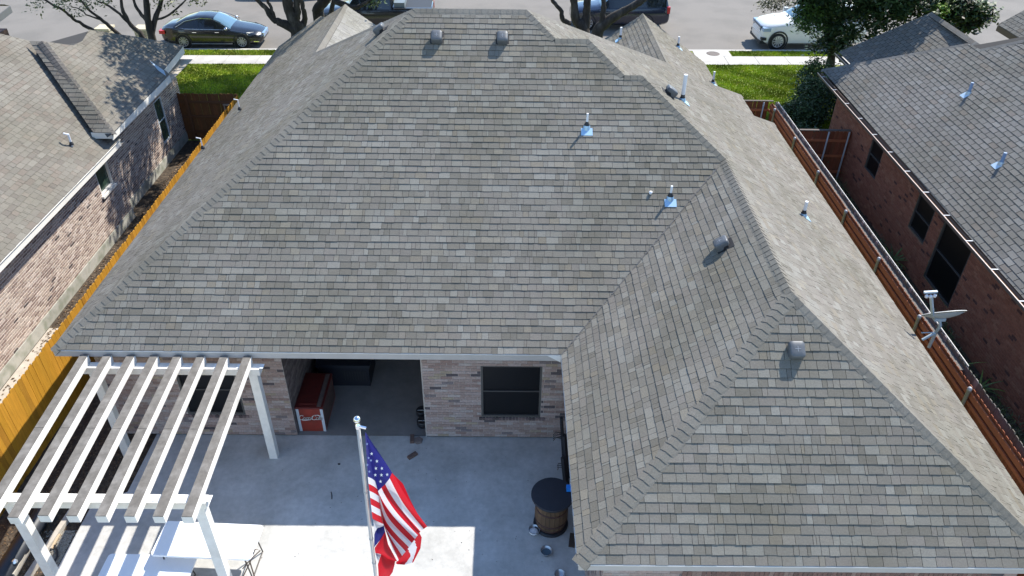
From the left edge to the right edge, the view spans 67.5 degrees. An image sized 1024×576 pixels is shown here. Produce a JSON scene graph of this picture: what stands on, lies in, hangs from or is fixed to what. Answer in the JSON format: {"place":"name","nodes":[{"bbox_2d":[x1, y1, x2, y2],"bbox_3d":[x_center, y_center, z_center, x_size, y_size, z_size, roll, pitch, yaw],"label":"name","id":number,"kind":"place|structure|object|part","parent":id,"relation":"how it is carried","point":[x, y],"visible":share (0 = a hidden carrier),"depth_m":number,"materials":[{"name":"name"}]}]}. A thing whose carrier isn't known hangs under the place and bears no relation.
{"place":"outdoors","nodes":[
{"label":"outdoors","id":0,"kind":"place"},
{"bbox_2d":[0,4,12,35],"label":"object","id":1,"kind":"structure","parent":0,"point":[5,13],"depth_m":32.29,"materials":[{"name":"concrete"}]},
{"bbox_2d":[0,141,200,575],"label":"side yard soil","id":2,"kind":"structure","parent":0,"point":[155,187],"depth_m":16.85,"materials":[{"name":"brown soil"}]},
{"bbox_2d":[12,531,42,575],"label":"landscape timber","id":3,"kind":"object","parent":2,"relation":"on","point":[19,567],"visible":0.25,"depth_m":14.25,"materials":[{"name":"beige wood"}]},
{"bbox_2d":[0,328,57,402],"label":"side walk","id":4,"kind":"structure","parent":2,"relation":"on","point":[21,369],"depth_m":18.85,"materials":[{"name":"concrete"}]},
{"bbox_2d":[24,508,69,575],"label":"landscape timber","id":5,"kind":"object","parent":2,"relation":"on","point":[34,566],"visible":0.44,"depth_m":14.69,"materials":[{"name":"beige wood"}]},
{"bbox_2d":[0,437,153,575],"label":"mulch","id":6,"kind":"object","parent":2,"relation":"on","point":[89,455],"visible":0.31,"depth_m":15.94,"materials":[{"name":"brown wood"}]},
{"bbox_2d":[0,508,47,575],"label":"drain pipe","id":7,"kind":"object","parent":6,"relation":"on","point":[18,549],"visible":0.57,"depth_m":14.31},
{"bbox_2d":[12,559,17,564],"bbox_3d":[-9.174,5.048,14.140,0.110,0.095,0.107,1,36,0],"label":"glass ball","id":8,"kind":"object","parent":7,"relation":"on","point":[14,561],"visible":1,"depth_m":14.11,"materials":[{"name":"glass"}]},
{"bbox_2d":[43,530,76,565],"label":"gravel","id":9,"kind":"structure","parent":6,"relation":"on","point":[63,546],"depth_m":14.71,"materials":[{"name":"grey gravel"}]},
{"bbox_2d":[50,534,60,548],"bbox_3d":[-8.791,4.852,14.722,0.114,0.030,0.358,1,36,0],"label":"broom head","id":10,"kind":"object","parent":9,"relation":"on","point":[55,541],"visible":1,"depth_m":14.69},
{"bbox_2d":[54,545,57,561],"bbox_3d":[-8.630,5.011,14.505,0.085,0.040,0.398,-15,39,-21],"label":"rubber hose","id":11,"kind":"object","parent":9,"relation":"on","point":[56,550],"visible":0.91,"depth_m":14.48,"materials":[{"name":"black rubber"}]},
{"bbox_2d":[0,146,195,399],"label":"leaf litter","id":12,"kind":"object","parent":2,"relation":"on","point":[110,256],"visible":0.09,"depth_m":22.73,"materials":[{"name":"brown plant"}]},
{"bbox_2d":[0,96,237,516],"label":"wooden fence","id":13,"kind":"object","parent":2,"relation":"on","point":[25,403],"visible":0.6,"depth_m":16.61,"materials":[{"name":"brown wood"}]},
{"bbox_2d":[58,434,584,575],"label":"patio","id":14,"kind":"structure","parent":0,"point":[489,504],"depth_m":15.48,"materials":[{"name":"concrete"}]},
{"bbox_2d":[0,355,278,575],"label":"pergola","id":15,"kind":"object","parent":14,"relation":"on","point":[194,504],"visible":1,"depth_m":13.24,"materials":[{"name":"paint"}]},
{"bbox_2d":[98,554,196,575],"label":"folding table","id":16,"kind":"object","parent":14,"relation":"on","point":[132,565],"visible":0.83,"depth_m":13.79,"materials":[{"name":"plastic"}]},
{"bbox_2d":[151,521,262,575],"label":"folding table","id":17,"kind":"object","parent":14,"relation":"on","point":[181,539],"visible":0.87,"depth_m":13.95,"materials":[{"name":"plastic"}]},
{"bbox_2d":[242,549,260,575],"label":"metal stand","id":18,"kind":"object","parent":14,"relation":"on","point":[249,561],"visible":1,"depth_m":13.77,"materials":[{"name":"metal"}]},
{"bbox_2d":[353,416,376,575],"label":"flagpole","id":19,"kind":"object","parent":14,"relation":"on","point":[357,420],"visible":1,"depth_m":8.34,"materials":[{"name":"metal"}]},
{"bbox_2d":[373,520,396,575],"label":"flag","id":20,"kind":"object","parent":19,"relation":"hanging from","point":[386,558],"visible":1,"depth_m":9.08,"materials":[{"name":"fabric"}]},
{"bbox_2d":[365,433,426,564],"bbox_3d":[-1.268,2.450,8.467,0.624,2.445,0.300,1,36,0],"label":"flag","id":21,"kind":"object","parent":19,"relation":"hanging from","point":[394,512],"visible":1,"depth_m":8.49,"materials":[{"name":"fabric"}]},
{"bbox_2d":[410,434,413,443],"bbox_3d":[-2.208,3.333,16.955,0.090,0.060,0.230,-2,36,-4],"label":"brick","id":22,"kind":"object","parent":14,"relation":"on","point":[411,438],"visible":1,"depth_m":16.92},
{"bbox_2d":[414,436,422,443],"bbox_3d":[-2.072,3.361,16.919,0.197,0.060,0.197,1,36,0],"label":"paver","id":23,"kind":"object","parent":14,"relation":"on","point":[418,440],"visible":1,"depth_m":16.88,"materials":[{"name":"concrete"}]},
{"bbox_2d":[528,524,539,534],"bbox_3d":[0.436,4.749,15.020,0.235,0.085,0.233,1,36,0],"label":"pet bowl","id":24,"kind":"object","parent":14,"relation":"on","point":[532,529],"visible":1,"depth_m":15.00,"materials":[{"name":"metal"}]},
{"bbox_2d":[540,545,552,556],"bbox_3d":[0.656,5.032,14.632,0.235,0.085,0.233,1,36,0],"label":"pet bowl","id":25,"kind":"object","parent":14,"relation":"on","point":[546,550],"visible":1,"depth_m":14.65,"materials":[{"name":"metal"}]},
{"bbox_2d":[531,477,571,537],"bbox_3d":[0.771,4.307,14.948,0.820,0.897,0.820,1,36,0],"label":"barrel table","id":26,"kind":"object","parent":14,"relation":"on","point":[551,497],"visible":0.96,"depth_m":14.72,"materials":[{"name":"brown wood"}]},
{"bbox_2d":[566,485,570,491],"bbox_3d":[1.092,3.850,14.747,0.090,0.080,0.110,1,36,0],"label":"blue packet","id":27,"kind":"object","parent":26,"relation":"on","point":[568,488],"visible":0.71,"depth_m":14.72},
{"bbox_2d":[554,569,565,575],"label":"pet bowl","id":28,"kind":"object","parent":14,"relation":"on","point":[559,572],"visible":1,"depth_m":14.27,"materials":[{"name":"metal"}]},
{"bbox_2d":[553,416,569,483],"bbox_3d":[1.034,3.398,15.845,0.393,1.340,1.048,1,36,0],"label":"garden rack","id":29,"kind":"object","parent":14,"relation":"on","point":[564,463],"visible":0.98,"depth_m":15.65,"materials":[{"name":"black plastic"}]},
{"bbox_2d":[568,533,574,547],"bbox_3d":[1.171,4.901,14.882,0.120,0.050,0.304,6,36,7],"label":"wood block","id":30,"kind":"object","parent":14,"relation":"on","point":[572,541],"depth_m":14.84,"materials":[{"name":"brown wood"}]},
{"bbox_2d":[298,359,425,435],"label":"porch floor","id":31,"kind":"structure","parent":0,"point":[388,401],"depth_m":17.86,"materials":[{"name":"concrete"}]},
{"bbox_2d":[294,373,334,430],"bbox_3d":[-4.436,2.569,17.350,0.610,0.765,1.110,1,36,0],"label":"cooler chest","id":32,"kind":"object","parent":31,"relation":"on","point":[313,407],"visible":1,"depth_m":17.04,"materials":[{"name":"red paint"}]},
{"bbox_2d":[315,359,375,385],"bbox_3d":[-3.975,1.828,18.467,1.280,0.670,0.880,1,36,0],"label":"storage box","id":33,"kind":"object","parent":31,"relation":"on","point":[352,372],"visible":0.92,"depth_m":18.08,"materials":[{"name":"plastic"}]},
{"bbox_2d":[416,406,423,416],"bbox_3d":[-2.060,2.827,17.521,0.260,0.212,0.260,1,36,0],"label":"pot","id":34,"kind":"object","parent":31,"relation":"on","point":[419,411],"visible":0.66,"depth_m":17.46,"materials":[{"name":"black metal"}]},
{"bbox_2d":[417,416,424,428],"bbox_3d":[-2.010,3.021,17.254,0.260,0.212,0.260,1,36,0],"label":"pot","id":35,"kind":"object","parent":31,"relation":"on","point":[421,422],"visible":0.72,"depth_m":17.18,"materials":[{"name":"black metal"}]},
{"bbox_2d":[407,451,417,459],"bbox_3d":[-2.149,3.616,16.563,0.230,0.060,0.090,-27,44,-33],"label":"brick","id":36,"kind":"object","parent":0,"point":[412,455],"visible":1,"depth_m":16.54,"materials":[{"name":"brown brick"}]},
{"bbox_2d":[0,0,1023,49],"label":"road","id":37,"kind":"structure","parent":0,"point":[712,24],"depth_m":42.59,"materials":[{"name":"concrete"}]},
{"bbox_2d":[159,10,268,47],"bbox_3d":[-14.838,-13.004,38.397,4.955,1.512,2.170,0,36,-2],"label":"sedan car","id":38,"kind":"object","parent":37,"relation":"on","point":[204,27],"visible":0.96,"depth_m":37.76,"materials":[{"name":"black paint"}]},
{"bbox_3d":[-16.089,-13.429,38.049,1.029,0.414,1.360,0,36,-2],"label":"rear window","id":39,"kind":"part","parent":38,"relation":"part of","materials":[{"name":"grey glass"}]},
{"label":"side window","id":40,"kind":"part","parent":38,"relation":"part of","materials":[{"name":"black glass"}]},
{"bbox_2d":[324,0,434,24],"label":"pickup truck","id":41,"kind":"object","parent":37,"relation":"on","point":[376,15],"visible":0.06,"depth_m":39.79,"materials":[{"name":"black paint"}]},
{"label":"side window","id":42,"kind":"part","parent":41,"relation":"part of","materials":[{"name":"black glass"}]},
{"bbox_2d":[184,48,841,50],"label":"kerb","id":43,"kind":"structure","parent":37,"relation":"on","point":[275,49],"depth_m":37.80,"materials":[{"name":"concrete"}]},
{"bbox_2d":[569,0,670,30],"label":"suv car","id":44,"kind":"object","parent":37,"relation":"on","point":[656,12],"visible":0.41,"depth_m":40.63,"materials":[{"name":"black paint"}]},
{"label":"side window","id":45,"kind":"part","parent":44,"relation":"part of","materials":[{"name":"black glass"}]},
{"bbox_2d":[750,2,866,49],"bbox_3d":[15.151,-13.463,39.148,5.340,2.084,2.340,0,36,-2],"label":"suv car","id":46,"kind":"object","parent":37,"relation":"on","point":[772,31],"visible":0.52,"depth_m":38.59,"materials":[{"name":"white paint"}]},
{"bbox_2d":[180,55,849,64],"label":"sidewalk","id":47,"kind":"structure","parent":0,"point":[706,60],"depth_m":36.91,"materials":[{"name":"concrete"}]},
{"bbox_2d":[110,50,946,436],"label":"lawn","id":48,"kind":"structure","parent":0,"point":[738,80],"depth_m":34.66,"materials":[{"name":"grass"}]},
{"bbox_2d":[0,30,192,388],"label":"brick house","id":49,"kind":"structure","parent":48,"relation":"on","point":[84,115],"depth_m":21.94,"materials":[{"name":"brick"}]},
{"bbox_2d":[95,161,113,195],"bbox_3d":[-12.151,-3.402,22.658,0.096,1.120,0.800,1,36,0],"label":"window","id":50,"kind":"structure","parent":49,"relation":"in","point":[103,176],"depth_m":22.87,"materials":[{"name":"green glass"}]},
{"bbox_2d":[153,96,170,143],"bbox_3d":[-12.412,-5.946,27.142,0.056,1.550,0.650,1,36,0],"label":"window","id":51,"kind":"structure","parent":49,"relation":"in","point":[158,106],"depth_m":27.18,"materials":[{"name":"green glass"}]},
{"bbox_2d":[94,24,114,32],"bbox_3d":[-19.397,-11.927,36.804,0.700,1.220,0.700,1,36,0],"label":"brick mailbox","id":52,"kind":"object","parent":48,"relation":"on","point":[103,27],"visible":0.08,"depth_m":36.34,"materials":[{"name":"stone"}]},
{"bbox_2d":[21,0,206,39],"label":"oak tree","id":53,"kind":"object","parent":48,"relation":"on","point":[150,26],"visible":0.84,"depth_m":32.33,"materials":[{"name":"brown plant"}]},
{"bbox_2d":[132,24,147,38],"bbox_3d":[-17.598,-11.938,36.855,0.700,1.220,0.700,1,36,0],"label":"brick mailbox","id":54,"kind":"object","parent":48,"relation":"on","point":[141,27],"visible":0.07,"depth_m":36.41,"materials":[{"name":"stone"}]},
{"bbox_2d":[176,93,238,139],"bbox_3d":[-11.279,-6.396,28.764,2.289,1.858,0.109,1,36,0],"label":"wooden fence","id":55,"kind":"object","parent":48,"relation":"on","point":[204,112],"visible":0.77,"depth_m":28.62,"materials":[{"name":"brown wood"}]},
{"bbox_2d":[255,0,307,36],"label":"oak tree","id":56,"kind":"object","parent":48,"relation":"on","point":[292,24],"visible":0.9,"depth_m":33.24,"materials":[{"name":"brown plant"}]},
{"bbox_2d":[312,0,387,20],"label":"oak tree","id":57,"kind":"object","parent":48,"relation":"on","point":[319,7],"visible":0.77,"depth_m":33.87,"materials":[{"name":"brown plant"}]},
{"bbox_2d":[176,49,842,133],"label":"grass","id":58,"kind":"structure","parent":48,"relation":"on","point":[725,82],"depth_m":35.03,"materials":[{"name":"green plant"}]},
{"bbox_2d":[51,4,1023,575],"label":"brick house","id":59,"kind":"structure","parent":48,"relation":"on","point":[629,252],"depth_m":15.47,"materials":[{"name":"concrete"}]},
{"bbox_2d":[176,375,245,413],"bbox_3d":[-6.391,2.142,16.251,1.250,1.420,0.066,1,36,0],"label":"window","id":60,"kind":"structure","parent":59,"relation":"in","point":[227,382],"depth_m":16.35,"materials":[{"name":"black glass"}]},
{"bbox_2d":[481,365,542,416],"bbox_3d":[-0.016,2.180,16.271,1.280,1.480,0.066,1,36,0],"label":"window","id":61,"kind":"structure","parent":59,"relation":"in","point":[506,391],"depth_m":16.26,"materials":[{"name":"black glass"}]},
{"bbox_2d":[921,290,966,347],"bbox_3d":[9.021,0.622,16.421,1.402,1.843,0.511,-10,37,-15],"label":"satellite dish","id":62,"kind":"object","parent":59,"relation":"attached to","point":[939,317],"visible":1,"depth_m":16.30,"materials":[{"name":"grey metal"}]},
{"bbox_2d":[551,0,590,32],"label":"oak tree","id":63,"kind":"object","parent":48,"relation":"on","point":[582,23],"visible":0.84,"depth_m":33.37,"materials":[{"name":"brown plant"}]},
{"bbox_2d":[591,0,646,37],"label":"oak tree","id":64,"kind":"object","parent":48,"relation":"on","point":[602,25],"visible":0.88,"depth_m":32.53,"materials":[{"name":"brown plant"}]},
{"bbox_2d":[744,100,773,118],"bbox_3d":[8.814,-6.111,28.729,1.599,1.897,0.178,1,36,0],"label":"wooden fence","id":65,"kind":"object","parent":48,"relation":"on","point":[761,109],"visible":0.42,"depth_m":28.34,"materials":[{"name":"red wood"}]},
{"bbox_2d":[753,0,796,15],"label":"oak tree","id":66,"kind":"object","parent":48,"relation":"on","point":[776,3],"visible":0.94,"depth_m":32.99,"materials":[{"name":"green plant"}]},
{"bbox_2d":[777,94,829,131],"bbox_3d":[11.371,-6.757,30.198,2.434,1.673,2.273,1,36,0],"label":"bush","id":67,"kind":"object","parent":48,"relation":"on","point":[808,112],"visible":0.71,"depth_m":29.84,"materials":[{"name":"green plant"}]},
{"bbox_2d":[793,121,821,144],"bbox_3d":[10.731,-5.533,28.821,2.333,1.430,2.308,1,36,0],"label":"bush","id":68,"kind":"object","parent":48,"relation":"on","point":[801,127],"visible":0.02,"depth_m":28.76,"materials":[{"name":"green plant"}]},
{"bbox_2d":[785,73,836,124],"bbox_3d":[12.382,-7.620,30.995,2.573,2.216,2.500,1,36,0],"label":"bush","id":69,"kind":"object","parent":48,"relation":"on","point":[828,97],"visible":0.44,"depth_m":30.65,"materials":[{"name":"green plant"}]},
{"bbox_2d":[788,52,836,95],"bbox_3d":[12.771,-8.750,32.309,2.035,2.290,2.252,1,36,0],"label":"bush","id":70,"kind":"object","parent":48,"relation":"on","point":[813,65],"visible":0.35,"depth_m":32.04,"materials":[{"name":"green plant"}]},
{"bbox_2d":[784,0,946,67],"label":"magnolia tree","id":71,"kind":"object","parent":48,"relation":"on","point":[832,17],"visible":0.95,"depth_m":31.04,"materials":[{"name":"green plant"}]},
{"bbox_2d":[817,12,1023,432],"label":"brick house","id":72,"kind":"structure","parent":48,"relation":"on","point":[929,108],"depth_m":21.64,"materials":[{"name":"concrete"}]},
{"bbox_2d":[864,139,883,179],"bbox_3d":[11.661,-4.157,24.610,0.076,1.100,0.900,1,36,0],"label":"window","id":73,"kind":"structure","parent":72,"relation":"in","point":[875,153],"depth_m":24.69,"materials":[{"name":"black glass"}]},
{"bbox_2d":[908,194,934,243],"bbox_3d":[11.656,-1.969,21.750,0.076,1.100,1.000,1,36,0],"label":"window","id":74,"kind":"structure","parent":72,"relation":"in","point":[923,213],"depth_m":21.83,"materials":[{"name":"black glass"}]},
{"bbox_2d":[923,222,970,307],"bbox_3d":[11.651,-0.672,20.466,0.076,1.900,1.500,1,36,0],"label":"window","id":75,"kind":"structure","parent":72,"relation":"in","point":[950,256],"depth_m":20.54,"materials":[{"name":"black glass"}]},
{"bbox_2d":[919,0,1003,35],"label":"magnolia tree","id":76,"kind":"object","parent":48,"relation":"on","point":[966,16],"visible":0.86,"depth_m":30.57,"materials":[{"name":"green plant"}]},
{"bbox_2d":[692,51,730,55],"bbox_3d":[9.895,-11.592,37.964,1.800,0.050,0.866,1,36,0],"label":"storm drain","id":77,"kind":"object","parent":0,"point":[703,53],"visible":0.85,"depth_m":37.94,"materials":[{"name":"concrete"}]},
{"bbox_2d":[706,51,719,55],"bbox_3d":[9.945,-11.602,37.923,0.660,0.012,0.660,1,36,0],"label":"manhole cover","id":78,"kind":"object","parent":77,"relation":"on","point":[712,53],"visible":1,"depth_m":37.90,"materials":[{"name":"metal"}]},
{"bbox_2d":[837,181,1023,445],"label":"side path","id":79,"kind":"structure","parent":0,"point":[964,356],"depth_m":20.10,"materials":[{"name":"grey concrete"}]},
{"bbox_2d":[799,129,851,178],"bbox_3d":[10.667,-4.610,26.696,1.874,1.888,0.208,1,36,0],"label":"wooden fence","id":80,"kind":"object","parent":79,"relation":"on","point":[827,147],"visible":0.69,"depth_m":26.45,"materials":[{"name":"red wood"}]},
{"bbox_2d":[768,103,1023,575],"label":"wooden fence","id":81,"kind":"object","parent":79,"relation":"on","point":[997,439],"visible":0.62,"depth_m":18.01,"materials":[{"name":"red wood"}]},
{"bbox_2d":[774,102,1023,458],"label":"wooden fence","id":82,"kind":"object","parent":79,"relation":"on","point":[995,412],"visible":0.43,"depth_m":18.65,"materials":[{"name":"brown wood"}]},
{"bbox_2d":[829,174,1023,443],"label":"ground cover","id":83,"kind":"object","parent":79,"relation":"on","point":[953,342],"visible":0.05,"depth_m":19.62,"materials":[{"name":"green plant"}]},
{"bbox_2d":[882,243,907,266],"bbox_3d":[11.314,-0.901,22.597,1.287,0.386,1.308,-28,45,-34],"label":"yucca plant","id":84,"kind":"object","parent":83,"relation":"on","point":[897,253],"visible":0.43,"depth_m":22.75,"materials":[{"name":"green plant"}]},
{"bbox_2d":[979,370,1004,398],"bbox_3d":[11.094,2.263,18.141,1.390,0.455,1.071,1,36,0],"label":"yucca plant","id":85,"kind":"object","parent":83,"relation":"on","point":[983,384],"visible":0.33,"depth_m":18.19,"materials":[{"name":"green plant"}]},
{"bbox_2d":[996,10,1023,38],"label":"house","id":86,"kind":"structure","parent":0,"point":[1012,27],"depth_m":31.74,"materials":[{"name":"concrete"}]}
]}

